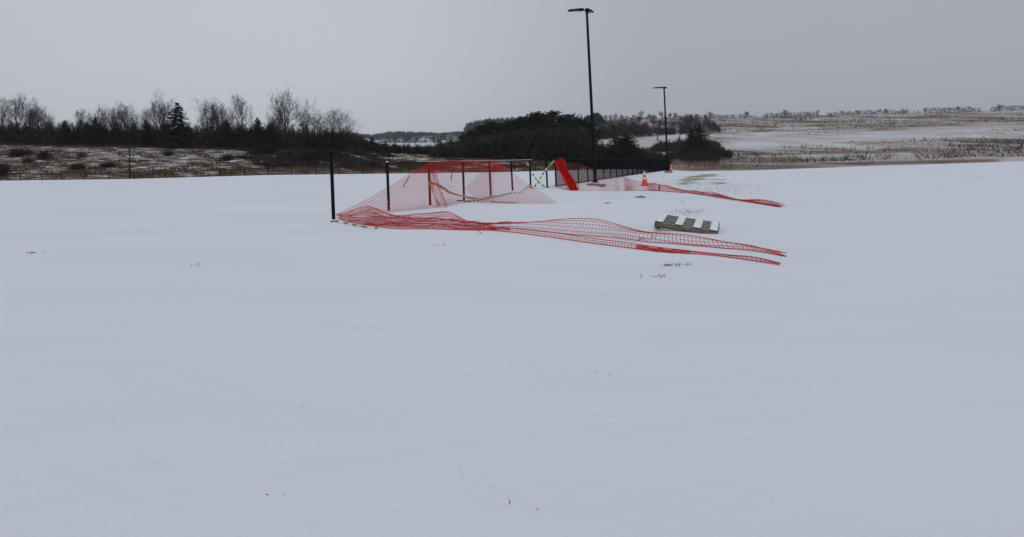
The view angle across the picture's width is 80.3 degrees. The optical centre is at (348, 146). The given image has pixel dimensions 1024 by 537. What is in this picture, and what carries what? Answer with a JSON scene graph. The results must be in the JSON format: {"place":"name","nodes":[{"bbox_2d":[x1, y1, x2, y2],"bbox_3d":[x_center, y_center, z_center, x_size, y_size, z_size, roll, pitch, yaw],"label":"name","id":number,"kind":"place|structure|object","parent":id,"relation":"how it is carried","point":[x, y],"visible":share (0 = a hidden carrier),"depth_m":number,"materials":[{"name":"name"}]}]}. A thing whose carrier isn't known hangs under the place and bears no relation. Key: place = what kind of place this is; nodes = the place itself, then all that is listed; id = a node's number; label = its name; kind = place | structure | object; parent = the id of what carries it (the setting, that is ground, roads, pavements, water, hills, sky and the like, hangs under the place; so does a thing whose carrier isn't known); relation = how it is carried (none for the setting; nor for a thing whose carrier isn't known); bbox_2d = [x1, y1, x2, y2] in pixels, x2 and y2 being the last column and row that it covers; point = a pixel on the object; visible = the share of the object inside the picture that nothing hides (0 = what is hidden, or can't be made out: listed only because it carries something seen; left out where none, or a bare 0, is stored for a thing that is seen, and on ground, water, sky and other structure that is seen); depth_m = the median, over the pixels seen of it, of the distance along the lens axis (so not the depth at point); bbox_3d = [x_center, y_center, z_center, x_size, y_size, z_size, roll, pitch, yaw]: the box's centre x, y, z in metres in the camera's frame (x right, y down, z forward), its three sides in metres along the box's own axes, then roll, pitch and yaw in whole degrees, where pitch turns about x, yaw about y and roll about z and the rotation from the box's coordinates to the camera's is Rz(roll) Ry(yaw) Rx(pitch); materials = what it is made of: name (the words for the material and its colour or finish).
{"place":"outdoors","nodes":[
{"label":"outdoors","id":0,"kind":"place"},
{"bbox_2d":[0,145,584,179],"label":"hillside","id":1,"kind":"structure","parent":0,"point":[92,161],"depth_m":147.43,"materials":[{"name":"brown plant"}]},
{"bbox_2d":[0,159,18,175],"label":"bush","id":2,"kind":"object","parent":1,"relation":"on","point":[6,169],"visible":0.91,"depth_m":118.01,"materials":[{"name":"brown plant"}]},
{"bbox_2d":[0,94,19,135],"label":"bare tree","id":3,"kind":"object","parent":1,"relation":"on","point":[2,121],"visible":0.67,"depth_m":203.79,"materials":[{"name":"grey plant"}]},
{"bbox_2d":[0,92,36,142],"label":"bare tree","id":4,"kind":"object","parent":1,"relation":"on","point":[17,106],"visible":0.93,"depth_m":200.61,"materials":[{"name":"grey plant"}]},
{"bbox_2d":[0,147,37,155],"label":"bush","id":5,"kind":"object","parent":1,"relation":"on","point":[18,152],"visible":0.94,"depth_m":160.41,"materials":[{"name":"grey plant"}]},
{"bbox_2d":[11,156,37,162],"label":"bush","id":6,"kind":"object","parent":1,"relation":"on","point":[30,159],"visible":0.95,"depth_m":149.93,"materials":[{"name":"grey plant"}]},
{"bbox_2d":[11,98,43,125],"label":"bare tree","id":7,"kind":"object","parent":1,"relation":"on","point":[28,112],"visible":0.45,"depth_m":202.92,"materials":[{"name":"grey plant"}]},
{"bbox_2d":[20,97,50,142],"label":"bare tree","id":8,"kind":"object","parent":1,"relation":"on","point":[35,115],"visible":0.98,"depth_m":197.13,"materials":[{"name":"grey plant"}]},
{"bbox_2d":[33,149,53,158],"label":"bush","id":9,"kind":"object","parent":1,"relation":"on","point":[43,154],"visible":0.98,"depth_m":155.74,"materials":[{"name":"brown plant"}]},
{"bbox_2d":[36,112,55,141],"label":"bare tree","id":10,"kind":"object","parent":1,"relation":"on","point":[48,120],"visible":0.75,"depth_m":201.29,"materials":[{"name":"grey plant"}]},
{"bbox_2d":[56,120,71,145],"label":"cedar tree","id":11,"kind":"object","parent":1,"relation":"on","point":[64,136],"visible":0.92,"depth_m":192.11,"materials":[{"name":"green plant"}]},
{"bbox_2d":[63,162,91,169],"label":"bush","id":12,"kind":"object","parent":1,"relation":"on","point":[78,166],"visible":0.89,"depth_m":131.56,"materials":[{"name":"brown plant"}]},
{"bbox_2d":[72,108,86,144],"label":"bare tree","id":13,"kind":"object","parent":1,"relation":"on","point":[80,116],"visible":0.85,"depth_m":196.89,"materials":[{"name":"grey plant"}]},
{"bbox_2d":[80,122,92,146],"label":"cedar tree","id":14,"kind":"object","parent":1,"relation":"on","point":[86,136],"visible":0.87,"depth_m":191.10,"materials":[{"name":"green plant"}]},
{"bbox_2d":[86,117,103,145],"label":"cedar tree","id":15,"kind":"object","parent":1,"relation":"on","point":[95,133],"visible":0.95,"depth_m":190.86,"materials":[{"name":"green plant"}]},
{"bbox_2d":[85,103,110,136],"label":"bare tree","id":16,"kind":"object","parent":1,"relation":"on","point":[102,119],"visible":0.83,"depth_m":195.48,"materials":[{"name":"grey plant"}]},
{"bbox_2d":[95,162,116,167],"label":"bush","id":17,"kind":"object","parent":1,"relation":"on","point":[105,164],"visible":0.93,"depth_m":135.07,"materials":[{"name":"brown plant"}]},
{"bbox_2d":[94,106,127,133],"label":"bare tree","id":18,"kind":"object","parent":1,"relation":"on","point":[112,115],"visible":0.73,"depth_m":196.12,"materials":[{"name":"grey plant"}]},
{"bbox_2d":[104,100,138,141],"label":"bare tree","id":19,"kind":"object","parent":1,"relation":"on","point":[125,119],"visible":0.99,"depth_m":193.97,"materials":[{"name":"grey plant"}]},
{"bbox_2d":[122,112,146,140],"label":"bare tree","id":20,"kind":"object","parent":1,"relation":"on","point":[135,120],"visible":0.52,"depth_m":199.59,"materials":[{"name":"grey plant"}]},
{"bbox_2d":[137,120,155,146],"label":"cedar tree","id":21,"kind":"object","parent":1,"relation":"on","point":[146,128],"visible":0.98,"depth_m":189.07,"materials":[{"name":"green plant"}]},
{"bbox_2d":[134,107,159,129],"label":"bare tree","id":22,"kind":"object","parent":1,"relation":"on","point":[145,117],"visible":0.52,"depth_m":198.68,"materials":[{"name":"grey plant"}]},
{"bbox_2d":[141,87,174,132],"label":"bare tree","id":23,"kind":"object","parent":1,"relation":"on","point":[162,113],"visible":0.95,"depth_m":191.09,"materials":[{"name":"grey plant"}]},
{"bbox_2d":[158,123,173,146],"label":"cedar tree","id":24,"kind":"object","parent":1,"relation":"on","point":[164,134],"visible":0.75,"depth_m":187.82,"materials":[{"name":"green plant"}]},
{"bbox_2d":[155,102,196,148],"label":"spruce tree","id":25,"kind":"object","parent":1,"relation":"on","point":[177,112],"visible":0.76,"depth_m":187.78,"materials":[{"name":"green plant"}]},
{"bbox_2d":[0,142,370,152],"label":"brush","id":26,"kind":"object","parent":1,"relation":"on","point":[104,146],"visible":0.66,"depth_m":186.62,"materials":[{"name":"plant"}]},
{"bbox_2d":[0,119,376,152],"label":"woodland","id":27,"kind":"object","parent":1,"relation":"on","point":[306,139],"visible":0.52,"depth_m":189.30,"materials":[{"name":"plant"}]},
{"bbox_2d":[193,99,228,144],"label":"bare tree","id":28,"kind":"object","parent":1,"relation":"on","point":[201,113],"visible":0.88,"depth_m":189.83,"materials":[{"name":"grey plant"}]},
{"bbox_2d":[200,99,222,143],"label":"bare tree","id":29,"kind":"object","parent":1,"relation":"on","point":[210,109],"visible":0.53,"depth_m":192.43,"materials":[{"name":"grey plant"}]},
{"bbox_2d":[204,102,238,133],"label":"bare tree","id":30,"kind":"object","parent":1,"relation":"on","point":[222,111],"visible":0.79,"depth_m":188.66,"materials":[{"name":"grey plant"}]},
{"bbox_2d":[218,119,235,147],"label":"cedar tree","id":31,"kind":"object","parent":1,"relation":"on","point":[226,141],"visible":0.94,"depth_m":183.86,"materials":[{"name":"green plant"}]},
{"bbox_2d":[221,93,254,147],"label":"bare tree","id":32,"kind":"object","parent":1,"relation":"on","point":[240,112],"visible":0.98,"depth_m":184.78,"materials":[{"name":"grey plant"}]},
{"bbox_2d":[249,117,265,148],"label":"cedar tree","id":33,"kind":"object","parent":1,"relation":"on","point":[257,138],"visible":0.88,"depth_m":181.26,"materials":[{"name":"green plant"}]},
{"bbox_2d":[246,143,282,155],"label":"bush","id":34,"kind":"object","parent":1,"relation":"on","point":[262,150],"visible":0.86,"depth_m":162.84,"materials":[{"name":"brown plant"}]},
{"bbox_2d":[263,123,277,148],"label":"cedar tree","id":35,"kind":"object","parent":1,"relation":"on","point":[270,131],"visible":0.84,"depth_m":180.31,"materials":[{"name":"green plant"}]},
{"bbox_2d":[265,103,285,129],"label":"bare tree","id":36,"kind":"object","parent":1,"relation":"on","point":[273,120],"visible":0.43,"depth_m":190.71,"materials":[{"name":"grey plant"}]},
{"bbox_2d":[0,164,576,179],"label":"dry grass","id":37,"kind":"structure","parent":1,"relation":"on","point":[234,173],"depth_m":113.58,"materials":[{"name":"plant"}]},
{"bbox_2d":[0,144,579,178],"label":"brush","id":38,"kind":"object","parent":1,"relation":"on","point":[119,164],"visible":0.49,"depth_m":138.23,"materials":[{"name":"plant"}]},
{"bbox_2d":[268,86,317,147],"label":"bare tree","id":39,"kind":"object","parent":1,"relation":"on","point":[288,119],"visible":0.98,"depth_m":182.88,"materials":[{"name":"grey plant"}]},
{"bbox_2d":[292,112,314,134],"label":"bare tree","id":40,"kind":"object","parent":1,"relation":"on","point":[302,125],"visible":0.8,"depth_m":183.84,"materials":[{"name":"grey plant"}]},
{"bbox_2d":[295,109,332,140],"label":"bare tree","id":41,"kind":"object","parent":1,"relation":"on","point":[314,126],"visible":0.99,"depth_m":179.71,"materials":[{"name":"grey plant"}]},
{"bbox_2d":[236,147,396,168],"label":"brush","id":42,"kind":"object","parent":1,"relation":"on","point":[273,161],"visible":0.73,"depth_m":140.89,"materials":[{"name":"plant"}]},
{"bbox_2d":[318,107,345,135],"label":"bare tree","id":43,"kind":"object","parent":1,"relation":"on","point":[333,119],"visible":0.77,"depth_m":182.26,"materials":[{"name":"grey plant"}]},
{"bbox_2d":[330,108,362,147],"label":"bare tree","id":44,"kind":"object","parent":1,"relation":"on","point":[339,125],"visible":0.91,"depth_m":178.87,"materials":[{"name":"grey plant"}]},
{"bbox_2d":[328,159,452,170],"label":"brush","id":45,"kind":"object","parent":1,"relation":"on","point":[404,163],"visible":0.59,"depth_m":123.33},
{"bbox_2d":[346,136,482,157],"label":"thicket","id":46,"kind":"object","parent":1,"relation":"on","point":[409,149],"visible":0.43,"depth_m":168.94,"materials":[{"name":"plant"}]},
{"bbox_2d":[457,129,481,142],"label":"pine tree","id":47,"kind":"object","parent":1,"relation":"on","point":[471,133],"visible":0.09,"depth_m":167.62,"materials":[{"name":"green plant"}]},
{"bbox_2d":[472,125,503,146],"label":"pine tree","id":48,"kind":"object","parent":1,"relation":"on","point":[481,128],"visible":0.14,"depth_m":170.07,"materials":[{"name":"green plant"}]},
{"bbox_2d":[475,120,507,134],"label":"pine tree","id":49,"kind":"object","parent":1,"relation":"on","point":[492,125],"visible":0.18,"depth_m":172.93,"materials":[{"name":"green plant"}]},
{"bbox_2d":[491,122,512,135],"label":"pine tree","id":50,"kind":"object","parent":1,"relation":"on","point":[503,127],"visible":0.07,"depth_m":175.95,"materials":[{"name":"green plant"}]},
{"bbox_2d":[428,124,598,163],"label":"thicket","id":51,"kind":"object","parent":1,"relation":"on","point":[559,142],"visible":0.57,"depth_m":151.90,"materials":[{"name":"plant"}]},
{"bbox_2d":[503,116,543,143],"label":"pine tree","id":52,"kind":"object","parent":1,"relation":"on","point":[519,122],"visible":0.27,"depth_m":165.33,"materials":[{"name":"green plant"}]},
{"bbox_2d":[517,111,557,153],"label":"pine tree","id":53,"kind":"object","parent":1,"relation":"on","point":[544,122],"visible":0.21,"depth_m":167.72,"materials":[{"name":"green plant"}]},
{"bbox_2d":[528,112,558,126],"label":"pine tree","id":54,"kind":"object","parent":1,"relation":"on","point":[546,115],"visible":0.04,"depth_m":170.66,"materials":[{"name":"green plant"}]},
{"bbox_2d":[536,110,570,129],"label":"pine tree","id":55,"kind":"object","parent":1,"relation":"on","point":[554,113],"visible":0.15,"depth_m":173.53,"materials":[{"name":"green plant"}]},
{"bbox_2d":[560,112,584,121],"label":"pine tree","id":56,"kind":"object","parent":1,"relation":"on","point":[570,116],"visible":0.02,"depth_m":180.02,"materials":[{"name":"green plant"}]},
{"bbox_2d":[564,117,605,152],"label":"pine tree","id":57,"kind":"object","parent":1,"relation":"on","point":[578,121],"visible":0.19,"depth_m":166.57,"materials":[{"name":"green plant"}]},
{"bbox_2d":[580,138,673,169],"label":"thicket","id":58,"kind":"object","parent":1,"relation":"on","point":[600,152],"visible":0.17,"depth_m":127.15,"materials":[{"name":"plant"}]},
{"bbox_2d":[352,135,456,146],"bbox_3d":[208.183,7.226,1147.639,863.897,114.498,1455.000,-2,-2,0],"label":"distant hills","id":59,"kind":"structure","parent":0,"point":[412,144],"depth_m":782.28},
{"bbox_2d":[337,130,460,138],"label":"woodland","id":60,"kind":"object","parent":59,"relation":"on","point":[400,134],"visible":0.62,"depth_m":1426.83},
{"bbox_2d":[374,134,460,139],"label":"hedgerow","id":61,"kind":"object","parent":59,"relation":"on","point":[416,137],"visible":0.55,"depth_m":1086.74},
{"bbox_2d":[379,135,464,142],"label":"hedgerow","id":62,"kind":"object","parent":59,"relation":"on","point":[399,141],"visible":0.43,"depth_m":772.42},
{"bbox_2d":[459,116,534,133],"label":"woodland","id":63,"kind":"object","parent":59,"relation":"on","point":[470,126],"visible":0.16,"depth_m":910.83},
{"bbox_2d":[0,161,1023,536],"bbox_3d":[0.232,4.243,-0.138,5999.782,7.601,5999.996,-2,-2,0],"label":"snow ground","id":64,"kind":"structure","parent":0,"point":[176,353],"depth_m":5.10,"materials":[{"name":"snow"}]},
{"bbox_2d":[0,163,575,180],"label":"field fence","id":65,"kind":"object","parent":64,"relation":"on","point":[41,174],"visible":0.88,"depth_m":105.89,"materials":[{"name":"black metal"}]},
{"bbox_2d":[329,151,335,221],"bbox_3d":[-0.504,1.315,18.663,0.516,2.364,0.508,-2,-2,0],"label":"fence post","id":66,"kind":"object","parent":64,"relation":"on","point":[332,185],"visible":0.77,"depth_m":18.62,"materials":[{"name":"black metal"}]},
{"bbox_2d":[330,220,377,228],"bbox_3d":[0.144,2.252,16.793,0.179,0.077,2.837,-1,-2,-27],"label":"caution tape","id":67,"kind":"object","parent":64,"relation":"on","point":[352,224],"visible":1,"depth_m":16.75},
{"bbox_2d":[386,161,392,211],"bbox_3d":[1.455,1.502,21.223,0.500,1.945,0.492,-2,-2,0],"label":"fence post","id":68,"kind":"object","parent":64,"relation":"on","point":[387,179],"visible":0.8,"depth_m":21.19,"materials":[{"name":"black metal"}]},
{"bbox_2d":[426,162,432,206],"bbox_3d":[3.271,1.557,23.372,0.500,1.873,0.492,-2,-2,0],"label":"fence post","id":69,"kind":"object","parent":64,"relation":"on","point":[429,187],"visible":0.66,"depth_m":23.32,"materials":[{"name":"black metal"}]},
{"bbox_2d":[337,159,555,217],"bbox_3d":[6.278,1.419,24.342,5.055,1.844,15.577,-3,-2,37],"label":"safety net","id":70,"kind":"object","parent":69,"relation":"on","point":[458,176],"visible":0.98,"depth_m":23.86,"materials":[{"name":"red plastic"}]},
{"bbox_2d":[462,161,464,199],"bbox_3d":[5.195,1.570,26.207,0.500,1.906,0.492,-2,-2,0],"label":"fence post","id":71,"kind":"object","parent":64,"relation":"on","point":[463,183],"visible":0.52,"depth_m":26.17,"materials":[{"name":"black metal"}]},
{"bbox_2d":[430,181,478,198],"bbox_3d":[5.039,2.017,25.674,0.158,1.266,6.171,-3,-2,36],"label":"caution tape","id":72,"kind":"object","parent":71,"relation":"attached to","point":[446,190],"visible":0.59,"depth_m":24.88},
{"bbox_2d":[465,192,511,201],"bbox_3d":[6.831,2.350,27.252,0.403,0.145,6.179,-3,-2,34],"label":"caution tape","id":73,"kind":"object","parent":64,"relation":"on","point":[489,197],"visible":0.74,"depth_m":26.12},
{"bbox_2d":[528,158,533,188],"bbox_3d":[11.017,1.672,35.172,0.506,1.935,0.498,-2,-2,0],"label":"fence post","id":74,"kind":"object","parent":64,"relation":"on","point":[530,173],"visible":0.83,"depth_m":35.14,"materials":[{"name":"black metal"}]},
{"bbox_2d":[417,159,531,162],"bbox_3d":[6.905,0.707,29.002,0.056,0.151,14.884,-3,-2,34],"label":"fence rail","id":75,"kind":"object","parent":74,"relation":"on","point":[475,161],"visible":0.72,"depth_m":28.75,"materials":[{"name":"black metal"}]},
{"bbox_2d":[336,206,786,264],"bbox_3d":[3.296,1.909,14.446,2.674,0.439,13.037,-1,-2,-31],"label":"safety net","id":76,"kind":"object","parent":64,"relation":"on","point":[478,224],"visible":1,"depth_m":13.87,"materials":[{"name":"red plastic"}]},
{"bbox_2d":[568,8,597,182],"bbox_3d":[17.504,-3.711,42.495,2.349,12.941,0.969,-1,-2,-23],"label":"street lamp","id":77,"kind":"object","parent":64,"relation":"on","point":[587,11],"visible":0.97,"depth_m":42.32,"materials":[{"name":"black metal"}]},
{"bbox_2d":[554,158,669,185],"bbox_3d":[31.598,2.292,63.569,0.106,2.585,65.107,-3,-2,35],"label":"chain link fence","id":78,"kind":"object","parent":64,"relation":"on","point":[638,165],"visible":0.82,"depth_m":52.71,"materials":[{"name":"black metal"}]},
{"bbox_2d":[555,158,784,206],"bbox_3d":[16.928,1.636,38.053,6.520,2.003,40.083,-2,-2,18],"label":"safety net","id":79,"kind":"object","parent":78,"relation":"hanging from","point":[569,179],"visible":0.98,"depth_m":31.79,"materials":[{"name":"red plastic"}]},
{"bbox_2d":[604,137,637,161],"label":"pine tree","id":80,"kind":"object","parent":64,"relation":"on","point":[614,141],"visible":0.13,"depth_m":130.67,"materials":[{"name":"green plant"}]},
{"bbox_2d":[605,133,645,168],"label":"cedar tree","id":81,"kind":"object","parent":64,"relation":"on","point":[625,140],"visible":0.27,"depth_m":127.07,"materials":[{"name":"green plant"}]},
{"bbox_2d":[611,146,665,168],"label":"bare tree","id":82,"kind":"object","parent":64,"relation":"on","point":[645,154],"visible":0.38,"depth_m":125.82,"materials":[{"name":"grey plant"}]},
{"bbox_2d":[640,171,649,185],"bbox_3d":[17.866,1.910,35.006,0.382,0.888,0.382,-2,-2,0],"label":"traffic cone","id":83,"kind":"object","parent":64,"relation":"on","point":[644,181],"visible":1,"depth_m":34.92,"materials":[{"name":"plastic"}]},
{"bbox_2d":[654,87,669,170],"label":"street lamp","id":84,"kind":"object","parent":64,"relation":"on","point":[667,162],"visible":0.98,"depth_m":82.14,"materials":[{"name":"black metal"}]},
{"bbox_2d":[641,226,722,233],"bbox_3d":[7.700,1.883,13.376,1.871,0.142,1.765,-2,-2,0],"label":"snow drift","id":85,"kind":"object","parent":64,"relation":"on","point":[653,229],"visible":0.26,"depth_m":13.10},
{"bbox_2d":[654,213,719,233],"bbox_3d":[7.780,1.777,13.316,1.224,0.402,1.279,-3,-2,34],"label":"wooden pallet","id":86,"kind":"object","parent":64,"relation":"on","point":[683,223],"visible":0.98,"depth_m":13.04,"materials":[{"name":"grey wood"}]},
{"bbox_2d":[0,0,1023,144],"label":"sky","id":87,"kind":"structure","parent":0,"point":[439,66],"materials":[{"name":"grey"}]},
{"bbox_2d":[643,176,775,195],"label":"dry grass","id":88,"kind":"structure","parent":0,"point":[707,181],"depth_m":31.36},
{"bbox_2d":[442,111,1023,170],"bbox_3d":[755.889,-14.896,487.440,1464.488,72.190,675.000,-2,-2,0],"label":"hill","id":89,"kind":"structure","parent":0,"point":[778,138],"depth_m":326.65,"materials":[{"name":"snow"}]},
{"bbox_2d":[554,116,573,128],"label":"pine tree","id":90,"kind":"object","parent":89,"relation":"on","point":[561,119],"visible":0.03,"depth_m":176.60,"materials":[{"name":"green plant"}]},
{"bbox_2d":[582,112,605,125],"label":"woodland","id":91,"kind":"object","parent":89,"relation":"on","point":[598,119],"visible":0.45,"depth_m":603.27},
{"bbox_2d":[582,122,607,144],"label":"pine tree","id":92,"kind":"object","parent":89,"relation":"on","point":[598,127],"visible":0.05,"depth_m":167.81,"materials":[{"name":"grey plant"}]},
{"bbox_2d":[609,124,616,138],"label":"cedar tree","id":93,"kind":"object","parent":89,"relation":"on","point":[613,134],"visible":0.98,"depth_m":429.72,"materials":[{"name":"green plant"}]},
{"bbox_2d":[596,120,677,136],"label":"hillside brush","id":94,"kind":"object","parent":89,"relation":"on","point":[633,128],"visible":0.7,"depth_m":446.78,"materials":[{"name":"plant"}]},
{"bbox_2d":[652,116,669,140],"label":"bare tree","id":95,"kind":"object","parent":89,"relation":"on","point":[659,128],"visible":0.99,"depth_m":375.00,"materials":[{"name":"grey plant"}]},
{"bbox_2d":[597,118,725,130],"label":"hillside brush","id":96,"kind":"object","parent":89,"relation":"on","point":[670,122],"visible":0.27,"depth_m":570.23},
{"bbox_2d":[650,136,689,152],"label":"hillside brush","id":97,"kind":"object","parent":89,"relation":"on","point":[670,145],"visible":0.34,"depth_m":288.90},
{"bbox_2d":[654,139,720,151],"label":"hillside brush","id":98,"kind":"object","parent":89,"relation":"on","point":[715,143],"visible":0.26,"depth_m":298.84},
{"bbox_2d":[682,129,701,160],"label":"cedar tree","id":99,"kind":"object","parent":89,"relation":"on","point":[691,138],"visible":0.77,"depth_m":231.30,"materials":[{"name":"green plant"}]},
{"bbox_2d":[659,143,731,162],"bbox_3d":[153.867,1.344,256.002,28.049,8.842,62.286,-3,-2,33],"label":"hillside brush","id":100,"kind":"object","parent":89,"relation":"on","point":[722,152],"visible":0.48,"depth_m":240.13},
{"bbox_2d":[679,119,720,133],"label":"hillside brush","id":101,"kind":"object","parent":89,"relation":"on","point":[709,124],"visible":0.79,"depth_m":451.66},
{"bbox_2d":[686,123,715,160],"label":"cedar tree","id":102,"kind":"object","parent":89,"relation":"on","point":[703,144],"visible":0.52,"depth_m":234.82,"materials":[{"name":"green plant"}]},
{"bbox_2d":[606,105,1023,121],"bbox_3d":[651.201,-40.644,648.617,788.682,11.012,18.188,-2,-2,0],"label":"hedgerow","id":103,"kind":"object","parent":89,"relation":"on","point":[842,112],"visible":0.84,"depth_m":646.77,"materials":[{"name":"plant"}]},
{"bbox_2d":[671,110,1023,168],"bbox_3d":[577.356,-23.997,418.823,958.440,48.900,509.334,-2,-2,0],"label":"hillside brush","id":104,"kind":"object","parent":89,"relation":"on","point":[844,159],"visible":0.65,"depth_m":271.33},
{"bbox_2d":[684,147,1023,170],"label":"hillside brush","id":105,"kind":"object","parent":89,"relation":"on","point":[943,154],"visible":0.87,"depth_m":172.71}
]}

